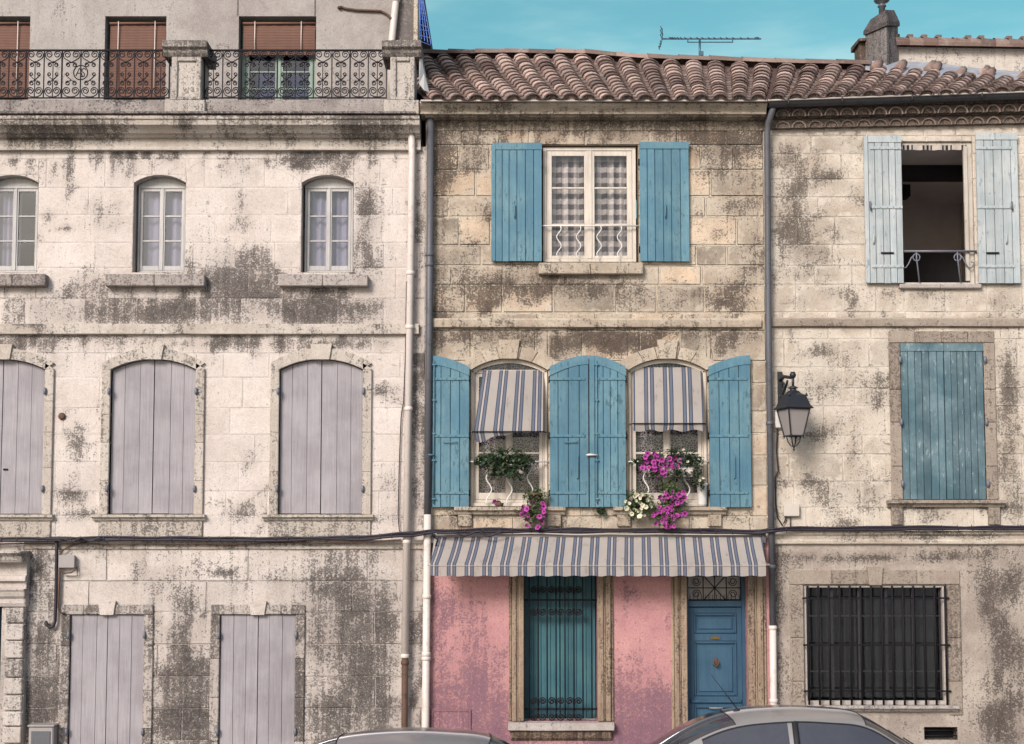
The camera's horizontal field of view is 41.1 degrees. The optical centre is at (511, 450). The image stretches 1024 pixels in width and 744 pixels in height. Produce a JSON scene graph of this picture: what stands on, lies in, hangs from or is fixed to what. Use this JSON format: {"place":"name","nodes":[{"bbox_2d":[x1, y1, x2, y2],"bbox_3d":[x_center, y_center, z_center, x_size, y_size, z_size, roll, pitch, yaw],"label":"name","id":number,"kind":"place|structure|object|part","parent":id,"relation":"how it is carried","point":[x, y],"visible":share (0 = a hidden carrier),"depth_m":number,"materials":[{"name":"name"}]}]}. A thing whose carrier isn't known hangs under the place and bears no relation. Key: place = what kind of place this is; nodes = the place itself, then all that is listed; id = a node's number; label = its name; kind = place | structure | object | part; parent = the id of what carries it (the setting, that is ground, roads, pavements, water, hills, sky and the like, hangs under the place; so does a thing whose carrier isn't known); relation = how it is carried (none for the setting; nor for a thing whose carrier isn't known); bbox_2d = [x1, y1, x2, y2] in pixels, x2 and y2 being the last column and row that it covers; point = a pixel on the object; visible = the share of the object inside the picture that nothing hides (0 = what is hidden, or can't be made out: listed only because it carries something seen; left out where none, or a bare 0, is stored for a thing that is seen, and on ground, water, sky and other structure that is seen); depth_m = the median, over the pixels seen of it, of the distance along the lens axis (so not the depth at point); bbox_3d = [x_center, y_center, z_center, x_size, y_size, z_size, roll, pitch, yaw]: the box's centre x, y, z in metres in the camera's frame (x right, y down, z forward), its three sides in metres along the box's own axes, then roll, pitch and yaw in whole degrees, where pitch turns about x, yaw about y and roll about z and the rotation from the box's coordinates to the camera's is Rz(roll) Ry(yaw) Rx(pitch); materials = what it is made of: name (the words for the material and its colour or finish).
{"place":"outdoors","nodes":[
{"label":"outdoors","id":0,"kind":"place"},
{"bbox_2d":[492,499,503,506],"bbox_3d":[-0.205,0.760,19.927,0.177,0.131,0.150,0,-4,0],"label":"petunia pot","id":1,"kind":"object","parent":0,"point":[497,503],"visible":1,"depth_m":19.89,"materials":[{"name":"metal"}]},
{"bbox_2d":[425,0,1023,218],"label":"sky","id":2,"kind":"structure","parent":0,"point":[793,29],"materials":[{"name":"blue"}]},
{"label":"pavement","id":3,"kind":"structure","parent":0,"visible":0},
{"bbox_2d":[27,723,58,743],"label":"meter cabinet","id":4,"kind":"object","parent":3,"relation":"on","point":[43,733],"visible":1,"depth_m":19.54,"materials":[{"name":"grey plastic"}]},
{"bbox_3d":[-6.744,4.294,19.521,0.274,0.556,0.015,0,-4,0],"label":"cabinet door","id":5,"kind":"part","parent":4,"relation":"part of","materials":[{"name":"metal"}]},
{"label":"road","id":6,"kind":"structure","parent":0,"visible":0},
{"bbox_2d":[314,727,508,743],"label":"parked car","id":7,"kind":"object","parent":6,"relation":"on","point":[416,735],"visible":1,"depth_m":12.88,"materials":[{"name":"grey paint"}]},
{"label":"rear window","id":8,"kind":"part","parent":7,"relation":"part of","materials":[{"name":"grey glass"}]},
{"bbox_2d":[650,675,912,743],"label":"parked car","id":9,"kind":"object","parent":6,"relation":"on","point":[780,724],"visible":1,"depth_m":14.45,"materials":[{"name":"silver metal"}]},
{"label":"rear window","id":10,"kind":"part","parent":9,"relation":"part of","materials":[{"name":"grey glass"}]},
{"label":"side window","id":11,"kind":"part","parent":9,"relation":"part of","materials":[{"name":"grey glass"}]},
{"label":"ground","id":12,"kind":"structure","parent":0,"visible":0},
{"bbox_2d":[0,0,432,743],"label":"townhouse","id":13,"kind":"structure","parent":12,"relation":"on","point":[238,372],"depth_m":20.10,"materials":[{"name":"stone"}]},
{"bbox_2d":[0,607,1,666],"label":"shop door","id":14,"kind":"structure","parent":13,"relation":"in","point":[0,607],"depth_m":19.96,"materials":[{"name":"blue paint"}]},
{"bbox_2d":[0,192,21,265],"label":"net curtain","id":15,"kind":"object","parent":13,"relation":"hanging from","point":[6,208],"visible":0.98,"depth_m":20.58,"materials":[{"name":"white fabric"}]},
{"bbox_2d":[0,21,29,96],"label":"roller blind","id":16,"kind":"object","parent":13,"relation":"attached to","point":[14,35],"visible":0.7,"depth_m":22.09,"materials":[{"name":"brown wood"}]},
{"bbox_2d":[0,178,37,271],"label":"window","id":17,"kind":"structure","parent":13,"relation":"in","point":[16,185],"depth_m":20.46,"materials":[{"name":"grey paint"}]},
{"bbox_2d":[58,413,65,419],"bbox_3d":[-6.615,-0.505,20.067,0.110,0.110,0.035,0,-4,0],"label":"wall anchor","id":18,"kind":"object","parent":13,"relation":"attached to","point":[61,416],"depth_m":20.05,"materials":[{"name":"metal"}]},
{"bbox_2d":[58,555,75,567],"bbox_3d":[-6.471,1.616,19.882,0.233,0.193,0.108,0,-4,0],"label":"junction box","id":19,"kind":"object","parent":13,"relation":"attached to","point":[66,561],"visible":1,"depth_m":19.83,"materials":[{"name":"grey plastic"}]},
{"bbox_2d":[57,541,94,613],"bbox_3d":[-6.288,1.834,19.834,0.628,1.084,0.088,0,-4,0],"label":"cable loop","id":20,"kind":"object","parent":13,"relation":"attached to","point":[60,570],"visible":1,"depth_m":19.83,"materials":[{"name":"rubber"}]},
{"bbox_2d":[109,21,165,96],"bbox_3d":[-6.057,-6.326,22.071,0.919,1.248,0.057,0,-4,0],"label":"roller blind","id":21,"kind":"object","parent":13,"relation":"attached to","point":[137,35],"visible":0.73,"depth_m":22.08,"materials":[{"name":"brown wood"}]},
{"bbox_2d":[109,25,165,99],"bbox_3d":[-6.072,-6.075,22.212,0.949,1.830,0.072,0,-4,0],"label":"window","id":22,"kind":"structure","parent":13,"relation":"in","point":[110,25],"depth_m":22.18,"materials":[{"name":"green paint"}]},
{"bbox_2d":[137,178,185,271],"bbox_3d":[-5.237,-3.366,20.469,0.723,1.452,0.072,0,-4,0],"label":"window","id":23,"kind":"structure","parent":13,"relation":"in","point":[162,185],"depth_m":20.45,"materials":[{"name":"grey paint"}]},
{"bbox_2d":[143,192,181,265],"bbox_3d":[-5.238,-3.312,20.581,0.690,1.280,0.043,0,-4,0],"label":"net curtain","id":24,"kind":"object","parent":13,"relation":"hanging from","point":[173,229],"visible":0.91,"depth_m":20.58,"materials":[{"name":"white fabric"}]},
{"bbox_2d":[0,539,400,544],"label":"thin cable","id":25,"kind":"object","parent":13,"relation":"attached to","point":[204,543],"visible":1,"depth_m":19.85,"materials":[{"name":"rubber"}]},
{"bbox_2d":[241,25,315,99],"bbox_3d":[-3.784,-6.075,22.212,1.210,1.830,0.072,0,-4,0],"label":"window","id":26,"kind":"structure","parent":13,"relation":"in","point":[244,69],"depth_m":22.19,"materials":[{"name":"green paint"}]},
{"bbox_2d":[243,21,315,54],"bbox_3d":[-3.769,-6.676,22.095,1.180,0.546,0.057,0,-4,0],"label":"roller blind","id":27,"kind":"object","parent":13,"relation":"attached to","point":[279,35],"visible":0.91,"depth_m":22.10,"materials":[{"name":"brown wood"}]},
{"bbox_2d":[304,178,353,271],"bbox_3d":[-2.740,-3.366,20.469,0.723,1.452,0.072,0,-4,0],"label":"window","id":28,"kind":"structure","parent":13,"relation":"in","point":[329,185],"depth_m":20.45,"materials":[{"name":"grey paint"}]},
{"bbox_2d":[310,192,348,265],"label":"net curtain","id":29,"kind":"object","parent":13,"relation":"hanging from","point":[340,202],"visible":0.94,"depth_m":20.58,"materials":[{"name":"white fabric"}]},
{"bbox_2d":[337,6,391,18],"bbox_3d":[-2.344,-7.021,21.991,0.940,0.314,0.218,-1,-4,12],"label":"wall cable","id":30,"kind":"object","parent":13,"relation":"attached to","point":[361,10],"depth_m":22.00,"materials":[{"name":"metal"}]},
{"bbox_2d":[398,281,406,531],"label":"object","id":31,"kind":"object","parent":13,"relation":"attached to","point":[401,417],"visible":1,"depth_m":20.05,"materials":[{"name":"black rubber"}]},
{"bbox_2d":[419,0,430,44],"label":"wire guard","id":32,"kind":"object","parent":13,"relation":"attached to","point":[421,4],"visible":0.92,"depth_m":21.39,"materials":[{"name":"blue metal"}]},
{"bbox_2d":[417,48,777,743],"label":"stone house","id":33,"kind":"structure","parent":12,"relation":"on","point":[685,280],"depth_m":20.12,"materials":[{"name":"stone"}]},
{"bbox_2d":[479,364,506,499],"bbox_3d":[-0.305,-0.266,20.329,0.463,2.060,0.035,0,-4,0],"label":"lace curtain","id":34,"kind":"object","parent":33,"relation":"hanging from","point":[498,483],"visible":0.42,"depth_m":20.30,"materials":[{"name":"white fabric"}]},
{"bbox_2d":[473,446,534,478],"bbox_3d":[-0.129,0.189,19.851,0.928,0.512,0.378,0,-4,0],"label":"ivy planter","id":35,"kind":"object","parent":33,"relation":"attached to","point":[514,465],"visible":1,"depth_m":19.81,"materials":[{"name":"green plant"}]},
{"bbox_2d":[470,359,547,505],"bbox_3d":[-0.044,-0.264,20.168,1.133,2.174,0.080,0,-4,0],"label":"window frame","id":36,"kind":"structure","parent":33,"relation":"in","point":[506,361],"depth_m":20.13,"materials":[{"name":"beige paint"}]},
{"bbox_2d":[474,370,543,502],"bbox_3d":[-0.044,-0.212,20.198,1.037,1.970,0.072,0,-4,0],"label":"window","id":37,"kind":"structure","parent":33,"relation":"in","point":[480,497],"depth_m":20.13,"materials":[{"name":"beige paint"}]},
{"bbox_2d":[472,370,546,441],"bbox_3d":[-0.039,-0.656,19.983,1.106,1.095,0.382,0,-4,0],"label":"window blind","id":38,"kind":"object","parent":33,"relation":"attached to","point":[510,401],"depth_m":19.96,"materials":[{"name":"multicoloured fabric"}]},
{"bbox_2d":[0,525,1023,542],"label":"cable bundle","id":39,"kind":"object","parent":33,"relation":"attached to","point":[498,530],"visible":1,"depth_m":19.80,"materials":[{"name":"black rubber"}]},
{"bbox_2d":[44,541,57,628],"bbox_3d":[-6.693,1.923,19.819,0.186,1.329,0.094,0,-4,0],"label":"cable hook","id":40,"kind":"object","parent":39,"relation":"hanging from","point":[47,625],"visible":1,"depth_m":19.82,"materials":[{"name":"black rubber"}]},
{"bbox_2d":[511,364,538,499],"bbox_3d":[0.217,-0.266,20.328,0.463,2.060,0.035,0,-4,0],"label":"lace curtain","id":41,"kind":"object","parent":33,"relation":"hanging from","point":[526,442],"visible":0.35,"depth_m":20.30,"materials":[{"name":"white fabric"}]},
{"bbox_2d":[520,486,550,529],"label":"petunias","id":42,"kind":"object","parent":33,"relation":"attached to","point":[535,500],"visible":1,"depth_m":19.74,"materials":[{"name":"plant"}]},
{"bbox_2d":[552,157,583,255],"bbox_3d":[0.813,-3.658,20.526,0.564,1.655,0.046,0,-4,0],"label":"checked curtain","id":43,"kind":"object","parent":33,"relation":"hanging from","point":[567,206],"visible":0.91,"depth_m":20.53,"materials":[{"name":"white fabric"}]},
{"bbox_2d":[543,147,635,261],"bbox_3d":[1.155,-3.667,20.389,1.387,1.735,0.072,0,-4,0],"label":"window","id":44,"kind":"structure","parent":33,"relation":"in","point":[588,153],"depth_m":20.37,"materials":[{"name":"beige paint"}]},
{"bbox_2d":[428,533,769,575],"bbox_3d":[1.251,1.493,19.624,4.887,0.615,0.640,0,-4,0],"label":"striped awning","id":45,"kind":"object","parent":33,"relation":"attached to","point":[585,555],"visible":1,"depth_m":19.52,"materials":[{"name":"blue fabric"}]},
{"bbox_2d":[593,507,605,515],"bbox_3d":[1.283,0.886,19.915,0.209,0.150,0.131,0,-4,0],"label":"weed tuft","id":46,"kind":"object","parent":33,"relation":"attached to","point":[601,510],"visible":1,"depth_m":19.90,"materials":[{"name":"green plant"}]},
{"bbox_2d":[460,533,750,534],"bbox_3d":[1.240,1.212,19.844,4.465,0.040,0.028,0,-4,0],"label":"grey cable","id":47,"kind":"object","parent":33,"relation":"attached to","point":[614,534],"visible":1,"depth_m":19.83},
{"bbox_2d":[594,157,626,255],"bbox_3d":[1.498,-3.658,20.525,0.565,1.655,0.048,0,-4,0],"label":"checked curtain","id":48,"kind":"object","parent":33,"relation":"hanging from","point":[610,206],"visible":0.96,"depth_m":20.53,"materials":[{"name":"white fabric"}]},
{"bbox_2d":[621,487,656,520],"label":"white petunias","id":49,"kind":"object","parent":33,"relation":"attached to","point":[638,499],"visible":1,"depth_m":19.76,"materials":[{"name":"plant"}]},
{"bbox_2d":[636,364,663,492],"bbox_3d":[2.022,-0.266,20.328,0.478,2.060,0.036,0,-4,0],"label":"lace curtain","id":50,"kind":"object","parent":33,"relation":"hanging from","point":[650,440],"visible":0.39,"depth_m":20.30,"materials":[{"name":"white fabric"}]},
{"bbox_2d":[631,372,702,502],"bbox_3d":[2.289,-0.212,20.198,1.062,1.970,0.072,0,-4,0],"label":"window","id":51,"kind":"structure","parent":33,"relation":"in","point":[692,497],"depth_m":20.16,"materials":[{"name":"beige paint"}]},
{"bbox_2d":[628,359,706,505],"bbox_3d":[2.289,-0.264,20.168,1.158,2.174,0.080,0,-4,0],"label":"window frame","id":52,"kind":"structure","parent":33,"relation":"in","point":[664,361],"depth_m":20.15,"materials":[{"name":"beige paint"}]},
{"bbox_2d":[630,367,705,431],"bbox_3d":[2.294,-0.756,20.011,1.131,0.981,0.342,0,-4,0],"label":"window blind","id":53,"kind":"object","parent":33,"relation":"attached to","point":[667,398],"depth_m":19.98,"materials":[{"name":"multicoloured fabric"}]},
{"bbox_2d":[629,446,706,491],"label":"flowers","id":54,"kind":"object","parent":33,"relation":"attached to","point":[655,469],"visible":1,"depth_m":19.81,"materials":[{"name":"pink plant"}]},
{"bbox_2d":[652,478,687,528],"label":"magenta petunias","id":55,"kind":"object","parent":33,"relation":"attached to","point":[671,499],"visible":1,"depth_m":19.72,"materials":[{"name":"plant"}]},
{"bbox_2d":[667,364,697,492],"bbox_3d":[2.555,-0.266,20.328,0.475,2.060,0.040,0,-4,0],"label":"lace curtain","id":56,"kind":"object","parent":33,"relation":"hanging from","point":[686,440],"visible":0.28,"depth_m":20.31,"materials":[{"name":"white fabric"}]},
{"bbox_2d":[696,479,707,506],"bbox_3d":[2.777,0.619,19.971,0.179,0.397,0.166,4,-5,-43],"label":"white pot","id":57,"kind":"object","parent":33,"relation":"on","point":[702,499],"visible":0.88,"depth_m":19.92,"materials":[{"name":"ceramic"}]},
{"bbox_2d":[658,26,760,55],"bbox_3d":[3.540,-7.285,24.468,1.890,0.696,0.444,0,-4,0],"label":"tv aerial","id":58,"kind":"object","parent":33,"relation":"on","point":[701,53],"visible":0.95,"depth_m":24.46,"materials":[{"name":"metal"}]},
{"bbox_2d":[688,576,739,598],"bbox_3d":[2.980,2.027,20.207,0.784,0.374,0.032,0,-4,0],"label":"grille","id":59,"kind":"object","parent":33,"relation":"hanging from","point":[722,583],"depth_m":20.21,"materials":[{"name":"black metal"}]},
{"bbox_2d":[689,607,742,719],"bbox_3d":[2.981,3.418,19.960,0.780,2.236,0.140,0,-4,0],"label":"front door","id":60,"kind":"structure","parent":33,"relation":"in","point":[715,633],"depth_m":20.00,"materials":[{"name":"blue paint"}]},
{"bbox_2d":[763,0,1023,743],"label":"corner house","id":61,"kind":"structure","parent":12,"relation":"on","point":[897,289],"depth_m":20.12,"materials":[{"name":"beige stone"}]},
{"bbox_2d":[775,411,780,428],"bbox_3d":[3.923,-0.448,20.041,0.129,0.247,0.078,0,-4,0],"label":"junction box","id":62,"kind":"object","parent":61,"relation":"attached to","point":[777,424],"visible":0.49,"depth_m":20.00,"materials":[{"name":"white paint"}]},
{"bbox_2d":[775,428,790,525],"bbox_3d":[3.958,0.245,19.992,0.230,1.803,0.022,0,-4,0],"label":"lamp cable","id":63,"kind":"object","parent":61,"relation":"attached to","point":[775,480],"visible":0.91,"depth_m":19.97,"materials":[{"name":"black rubber"}]},
{"bbox_2d":[783,504,799,516],"bbox_3d":[4.079,0.871,19.949,0.228,0.188,0.078,0,-4,0],"label":"junction box","id":64,"kind":"object","parent":61,"relation":"attached to","point":[791,510],"visible":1,"depth_m":19.91,"materials":[{"name":"white plastic"}]},
{"bbox_2d":[773,372,813,450],"bbox_3d":[4.007,-0.582,19.751,0.421,1.203,0.678,1,-4,-17],"label":"wall lantern","id":65,"kind":"object","parent":61,"relation":"attached to","point":[793,407],"depth_m":19.52,"materials":[{"name":"black metal"}]},
{"bbox_2d":[806,588,934,696],"bbox_3d":[5.286,2.830,20.201,1.987,1.611,0.062,0,-4,0],"label":"window curtain","id":66,"kind":"object","parent":61,"relation":"hanging from","point":[866,639],"depth_m":20.20,"materials":[{"name":"grey fabric"}]},
{"bbox_2d":[803,584,945,705],"bbox_3d":[5.285,2.835,19.911,2.084,1.761,0.080,0,-4,0],"label":"window frame","id":67,"kind":"structure","parent":61,"relation":"in","point":[812,702],"depth_m":19.86,"materials":[{"name":"stone"}]},
{"bbox_2d":[806,588,942,698],"bbox_3d":[5.285,2.816,19.992,2.028,1.611,0.040,0,-4,0],"label":"window","id":68,"kind":"structure","parent":61,"relation":"in","point":[832,615],"depth_m":19.98,"materials":[{"name":"black metal"}]},
{"bbox_2d":[902,145,965,149],"bbox_3d":[6.302,-4.526,20.385,0.961,0.079,0.024,0,-4,0],"label":"plaid pelmet","id":69,"kind":"object","parent":61,"relation":"attached to","point":[929,147],"visible":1,"depth_m":20.39,"materials":[{"name":"fabric"}]},
{"bbox_2d":[901,142,974,283],"bbox_3d":[6.317,-3.534,20.356,1.091,2.150,0.120,0,-4,0],"label":"window frame","id":70,"kind":"structure","parent":61,"relation":"in","point":[967,158],"depth_m":20.32,"materials":[{"name":"white wood"}]}
]}

